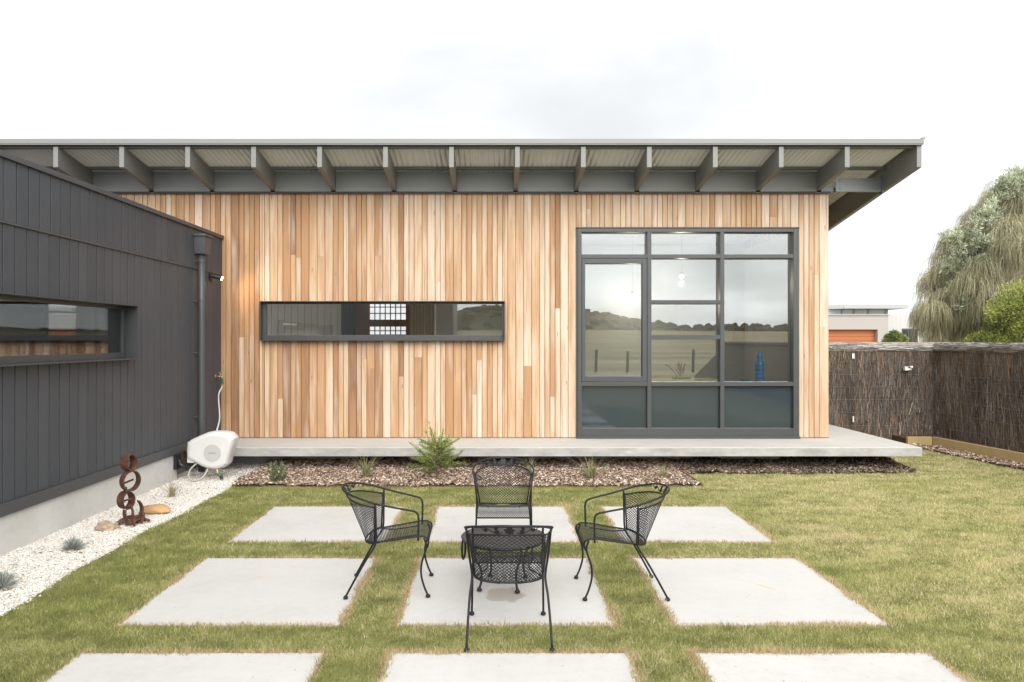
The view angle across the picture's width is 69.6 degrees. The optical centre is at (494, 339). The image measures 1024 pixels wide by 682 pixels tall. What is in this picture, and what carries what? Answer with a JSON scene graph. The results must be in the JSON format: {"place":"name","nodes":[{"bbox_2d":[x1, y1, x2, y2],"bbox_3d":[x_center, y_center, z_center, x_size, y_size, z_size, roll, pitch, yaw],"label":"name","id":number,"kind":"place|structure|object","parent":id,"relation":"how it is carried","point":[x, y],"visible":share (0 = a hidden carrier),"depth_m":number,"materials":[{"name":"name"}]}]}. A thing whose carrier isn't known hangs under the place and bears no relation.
{"place":"outdoors","nodes":[
{"label":"outdoors","id":0,"kind":"place"},
{"bbox_2d":[0,463,261,615],"bbox_3d":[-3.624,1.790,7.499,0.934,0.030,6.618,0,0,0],"label":"white gravel","id":1,"kind":"structure","parent":0,"point":[40,566],"depth_m":6.67,"materials":[{"name":"white gravel"}]},
{"bbox_2d":[0,570,19,590],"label":"silver cushion","id":2,"kind":"object","parent":1,"relation":"on","point":[6,581],"visible":1,"depth_m":5.30,"materials":[{"name":"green plant"}]},
{"bbox_2d":[59,536,86,552],"bbox_3d":[-3.585,1.747,6.274,0.227,0.141,0.228,0,0,0],"label":"silver cushion","id":3,"kind":"object","parent":1,"relation":"on","point":[74,543],"visible":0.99,"depth_m":6.25,"materials":[{"name":"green plant"}]},
{"bbox_2d":[94,520,120,531],"bbox_3d":[-3.661,1.773,6.946,0.241,0.134,0.187,0,0,0],"label":"garden stone","id":4,"kind":"object","parent":1,"relation":"on","point":[104,525],"visible":0.87,"depth_m":6.90,"materials":[{"name":"beige stone"}]},
{"bbox_2d":[39,487,208,569],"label":"fallen leaves","id":5,"kind":"object","parent":1,"relation":"on","point":[125,535],"visible":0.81,"depth_m":6.14,"materials":[{"name":"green plant"}]},
{"bbox_2d":[116,453,149,525],"bbox_3d":[-3.505,1.441,7.133,0.308,0.679,0.244,0,0,0],"label":"ring sculpture","id":6,"kind":"object","parent":1,"relation":"on","point":[133,520],"visible":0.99,"depth_m":7.11,"materials":[{"name":"metal"}]},
{"bbox_2d":[143,504,170,513],"bbox_3d":[-3.487,1.750,7.600,0.320,0.101,0.181,0,0,0],"label":"garden stone","id":7,"kind":"object","parent":1,"relation":"on","point":[157,509],"visible":0.84,"depth_m":7.54,"materials":[{"name":"beige stone"}]},
{"bbox_2d":[156,476,195,496],"bbox_3d":[-3.692,1.668,8.426,0.577,0.244,0.579,0,0,0],"label":"straw tuft","id":8,"kind":"object","parent":1,"relation":"on","point":[171,489],"visible":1,"depth_m":8.37,"materials":[{"name":"beige plant"}]},
{"bbox_2d":[0,449,1023,681],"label":"lawn","id":9,"kind":"structure","parent":0,"point":[846,541],"depth_m":5.31,"materials":[{"name":"plant"}]},
{"bbox_2d":[45,653,323,681],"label":"concrete paver","id":10,"kind":"object","parent":9,"relation":"on","point":[210,667],"visible":0.9,"depth_m":4.02,"materials":[{"name":"grey concrete"}]},
{"bbox_2d":[119,558,374,625],"bbox_3d":[-1.670,1.827,5.342,1.398,0.066,1.431,0,0,0],"label":"concrete paver","id":11,"kind":"object","parent":9,"relation":"on","point":[258,591],"visible":0.66,"depth_m":5.21,"materials":[{"name":"grey concrete"}]},
{"bbox_2d":[228,506,401,542],"bbox_3d":[-1.670,1.827,7.230,1.396,0.066,1.407,0,0,0],"label":"concrete paver","id":12,"kind":"object","parent":9,"relation":"on","point":[300,523],"visible":0.56,"depth_m":7.12,"materials":[{"name":"grey concrete"}]},
{"bbox_2d":[430,506,577,542],"bbox_3d":[0.080,1.827,7.230,1.378,0.066,1.408,0,0,0],"label":"concrete paver","id":13,"kind":"object","parent":9,"relation":"on","point":[452,523],"visible":0.45,"depth_m":7.28,"materials":[{"name":"grey concrete"}]},
{"bbox_2d":[472,457,534,557],"bbox_3d":[0.080,1.421,6.300,0.538,0.745,0.654,0,0,0],"label":"armchair","id":14,"kind":"object","parent":13,"relation":"on","point":[480,505],"visible":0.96,"depth_m":6.43,"materials":[{"name":"metal"}]},
{"bbox_2d":[398,558,613,625],"bbox_3d":[0.080,1.827,5.342,1.377,0.066,1.432,0,0,0],"label":"concrete paver","id":15,"kind":"object","parent":9,"relation":"on","point":[447,584],"visible":0.54,"depth_m":5.13,"materials":[{"name":"grey concrete"}]},
{"bbox_2d":[341,482,433,598],"bbox_3d":[-0.777,1.421,5.349,0.654,0.745,0.538,0,0,-2],"label":"armchair","id":16,"kind":"object","parent":15,"relation":"on","point":[372,539],"visible":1,"depth_m":5.30,"materials":[{"name":"metal"}]},
{"bbox_2d":[461,528,545,592],"bbox_3d":[0.070,1.607,5.370,0.624,0.363,0.624,0,0,0],"label":"round table","id":17,"kind":"object","parent":15,"relation":"on","point":[478,531],"visible":0.45,"depth_m":5.27,"materials":[{"name":"metal"}]},
{"bbox_2d":[464,525,554,652],"bbox_3d":[0.088,1.421,4.490,0.538,0.745,0.654,0,0,0],"label":"armchair","id":18,"kind":"object","parent":15,"relation":"on","point":[509,532],"visible":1,"depth_m":4.33,"materials":[{"name":"metal"}]},
{"bbox_2d":[574,483,669,600],"bbox_3d":[0.930,1.421,5.300,0.654,0.745,0.538,0,0,-1],"label":"armchair","id":19,"kind":"object","parent":15,"relation":"on","point":[641,534],"visible":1,"depth_m":5.31,"materials":[{"name":"metal"}]},
{"bbox_2d":[381,653,637,681],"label":"concrete paver","id":20,"kind":"object","parent":9,"relation":"on","point":[528,667],"visible":0.9,"depth_m":4.02,"materials":[{"name":"grey concrete"}]},
{"bbox_2d":[232,443,1023,486],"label":"bark mulch","id":21,"kind":"object","parent":9,"relation":"on","point":[327,473],"visible":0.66,"depth_m":10.01,"materials":[{"name":"brown wood"}]},
{"bbox_2d":[265,460,289,481],"bbox_3d":[-2.696,1.642,9.145,0.289,0.320,0.247,0,0,-24],"label":"young shrub","id":22,"kind":"object","parent":21,"relation":"on","point":[277,476],"visible":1,"depth_m":9.13,"materials":[{"name":"green plant"}]},
{"bbox_2d":[348,452,385,476],"bbox_3d":[-1.629,1.629,9.423,0.601,0.342,0.549,0,0,-12],"label":"grass tuft","id":23,"kind":"object","parent":21,"relation":"on","point":[366,472],"visible":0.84,"depth_m":9.41,"materials":[{"name":"green plant"}]},
{"bbox_2d":[409,421,465,477],"bbox_3d":[-0.716,1.411,9.407,0.766,0.779,0.706,0,0,0],"label":"feathery bush","id":24,"kind":"object","parent":21,"relation":"on","point":[438,447],"visible":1,"depth_m":9.36,"materials":[{"name":"green plant"}]},
{"bbox_2d":[521,459,539,474],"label":"grass tuft","id":25,"kind":"object","parent":21,"relation":"on","point":[529,468],"visible":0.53,"depth_m":9.64,"materials":[{"name":"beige plant"}]},
{"bbox_2d":[565,451,613,478],"bbox_3d":[1.231,1.633,9.427,0.841,0.334,0.835,0,0,0],"label":"grass tuft","id":26,"kind":"object","parent":21,"relation":"on","point":[590,472],"visible":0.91,"depth_m":9.40,"materials":[{"name":"green plant"}]},
{"bbox_2d":[647,461,683,477],"bbox_3d":[2.166,1.668,9.410,0.479,0.263,0.511,0,0,-38],"label":"grass tuft","id":27,"kind":"object","parent":21,"relation":"on","point":[664,473],"visible":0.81,"depth_m":9.40,"materials":[{"name":"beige plant"}]},
{"bbox_2d":[702,456,721,463],"bbox_3d":[3.087,1.705,10.324,0.387,0.238,0.123,0,0,-22],"label":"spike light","id":28,"kind":"object","parent":21,"relation":"on","point":[705,457],"visible":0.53,"depth_m":10.28,"materials":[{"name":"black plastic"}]},
{"bbox_2d":[603,506,774,542],"bbox_3d":[1.817,1.827,7.230,1.352,0.066,1.407,0,0,0],"label":"concrete paver","id":29,"kind":"object","parent":9,"relation":"on","point":[716,523],"visible":0.54,"depth_m":7.12,"materials":[{"name":"grey concrete"}]},
{"bbox_2d":[681,470,703,486],"bbox_3d":[2.538,1.790,9.435,0.020,0.080,0.930,0,0,-1],"label":"garden edging","id":30,"kind":"object","parent":9,"relation":"on","point":[693,478],"visible":0.43,"depth_m":9.37,"materials":[{"name":"brown wood"}]},
{"bbox_2d":[633,558,886,625],"bbox_3d":[1.817,1.827,5.342,1.353,0.066,1.433,0,0,0],"label":"concrete paver","id":31,"kind":"object","parent":9,"relation":"on","point":[743,591],"visible":0.68,"depth_m":5.21,"materials":[{"name":"grey concrete"}]},
{"bbox_2d":[696,653,967,681],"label":"concrete paver","id":32,"kind":"object","parent":9,"relation":"on","point":[838,667],"visible":0.88,"depth_m":4.02,"materials":[{"name":"grey concrete"}]},
{"bbox_2d":[829,342,1023,452],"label":"brush fence","id":33,"kind":"object","parent":9,"relation":"on","point":[972,392],"visible":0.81,"depth_m":12.85,"materials":[{"name":"wood"}]},
{"bbox_2d":[903,366,912,370],"bbox_3d":[7.212,0.490,12.815,0.152,0.082,0.078,0,0,14],"label":"fence sensor","id":34,"kind":"object","parent":33,"relation":"attached to","point":[906,368],"visible":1,"depth_m":12.80,"materials":[{"name":"white plastic"}]},
{"bbox_2d":[906,436,1023,463],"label":"timber sleeper edge","id":35,"kind":"object","parent":9,"relation":"on","point":[1003,454],"visible":0.54,"depth_m":11.58,"materials":[{"name":"brown wood"}]},
{"bbox_2d":[0,0,1023,333],"label":"sky","id":36,"kind":"structure","parent":0,"point":[949,73],"materials":[{"name":"white"}]},
{"bbox_2d":[651,378,717,380],"bbox_3d":[3.047,1.040,12.050,1.128,0.810,0.600,0,0,0],"label":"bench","id":37,"kind":"object","parent":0,"point":[691,379],"visible":0.14,"depth_m":11.84,"materials":[{"name":"beige wood"}]},
{"bbox_2d":[665,362,690,378],"bbox_3d":[2.992,0.500,11.998,0.403,0.274,0.113,0,0,0],"label":"dried flower","id":38,"kind":"object","parent":37,"relation":"on","point":[681,370],"visible":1,"depth_m":11.98,"materials":[{"name":"brown plant"}]},
{"bbox_2d":[755,352,763,380],"bbox_3d":[4.078,0.406,11.300,0.141,0.460,0.141,0,0,0],"label":"vase","id":39,"kind":"object","parent":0,"point":[759,369],"visible":0.98,"depth_m":11.25,"materials":[{"name":"blue ceramic"}]},
{"bbox_2d":[828,305,930,342],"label":"neighbour house","id":40,"kind":"structure","parent":0,"point":[863,323],"depth_m":35.25,"materials":[{"name":"white concrete"}]},
{"bbox_2d":[829,330,874,342],"bbox_3d":[14.875,0.677,35.275,6.741,2.346,0.050,0,0,0],"label":"garage door","id":41,"kind":"structure","parent":40,"relation":"in","point":[861,336],"depth_m":35.25,"materials":[{"name":"orange wood"}]},
{"bbox_2d":[902,329,913,341],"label":"window frame","id":42,"kind":"structure","parent":40,"relation":"in","point":[902,329],"depth_m":41.97,"materials":[{"name":"grey metal"}]},
{"bbox_2d":[903,330,917,341],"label":"window","id":43,"kind":"structure","parent":40,"relation":"in","point":[905,332],"depth_m":41.99,"materials":[{"name":"grey glass"}]},
{"bbox_3d":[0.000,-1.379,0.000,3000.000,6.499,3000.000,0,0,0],"label":"ground","id":44,"kind":"structure","parent":0,"visible":0},
{"bbox_2d":[0,150,223,555],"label":"dark wing","id":45,"kind":"structure","parent":44,"relation":"on","point":[98,334],"depth_m":7.40,"materials":[{"name":"black metal"}]},
{"bbox_2d":[193,234,213,472],"bbox_3d":[-3.965,0.185,10.025,0.189,3.230,0.286,0,0,0],"label":"downpipe","id":46,"kind":"object","parent":45,"relation":"attached to","point":[202,245],"visible":0.97,"depth_m":9.96,"materials":[{"name":"grey metal"}]},
{"bbox_2d":[174,387,238,481],"bbox_3d":[-3.680,1.228,9.991,0.776,1.111,1.471,0,0,0],"label":"hose reel","id":47,"kind":"object","parent":45,"relation":"attached to","point":[216,449],"visible":1,"depth_m":9.29,"materials":[{"name":"white plastic"}]},
{"bbox_2d":[209,273,222,280],"bbox_3d":[-3.969,-0.900,10.515,0.180,0.100,0.105,0,0,0],"label":"wall lamp","id":48,"kind":"object","parent":45,"relation":"attached to","point":[214,276],"visible":1,"depth_m":10.49,"materials":[{"name":"black plastic"}]},
{"bbox_2d":[215,372,223,386],"bbox_3d":[-4.000,0.573,10.720,0.120,0.214,0.060,0,0,0],"label":"garden tap","id":49,"kind":"object","parent":45,"relation":"attached to","point":[222,381],"visible":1,"depth_m":10.71,"materials":[{"name":"silver metal"}]},
{"bbox_2d":[0,137,925,463],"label":"timber house","id":50,"kind":"structure","parent":44,"relation":"on","point":[510,273],"depth_m":10.96,"materials":[{"name":"wood"}]},
{"bbox_2d":[680,233,683,278],"bbox_3d":[3.363,-1.529,13.200,0.076,0.862,0.074,0,0,0],"label":"pendant lamp","id":51,"kind":"object","parent":50,"relation":"hanging from","point":[681,275],"visible":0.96,"depth_m":13.20,"materials":[{"name":"white plastic"}]},
{"bbox_2d":[576,227,799,438],"bbox_3d":[2.876,-0.109,10.973,3.311,3.136,0.175,0,0,0],"label":"window","id":52,"kind":"structure","parent":50,"relation":"in","point":[607,407],"depth_m":10.93,"materials":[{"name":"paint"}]},
{"bbox_2d":[733,320,743,338],"bbox_3d":[4.707,-0.203,14.181,0.197,0.382,0.033,0,0,0],"label":"framed picture","id":53,"kind":"object","parent":50,"relation":"attached to","point":[738,329],"visible":1,"depth_m":14.18,"materials":[{"name":"paper"}]},
{"bbox_2d":[880,328,909,341],"bbox_3d":[16.420,0.683,30.066,1.351,2.347,0.762,0,0,-15],"label":"garden shrub","id":54,"kind":"object","parent":44,"relation":"on","point":[894,336],"visible":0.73,"depth_m":29.91,"materials":[{"name":"green plant"}]},
{"bbox_2d":[891,435,1016,451],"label":"soil","id":55,"kind":"structure","parent":44,"relation":"on","point":[900,438],"depth_m":12.66,"materials":[{"name":"brown soil"}]},
{"bbox_2d":[904,178,1023,342],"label":"weeping sheoak","id":56,"kind":"object","parent":44,"relation":"on","point":[938,317],"visible":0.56,"depth_m":18.47,"materials":[{"name":"green plant"}]},
{"bbox_2d":[936,163,1023,327],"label":"silver shrub tree","id":57,"kind":"object","parent":44,"relation":"on","point":[989,214],"visible":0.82,"depth_m":18.47,"materials":[{"name":"green plant"}]},
{"bbox_2d":[961,278,1023,342],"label":"bright bush","id":58,"kind":"object","parent":44,"relation":"on","point":[1010,323],"visible":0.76,"depth_m":15.65,"materials":[{"name":"green plant"}]}
]}

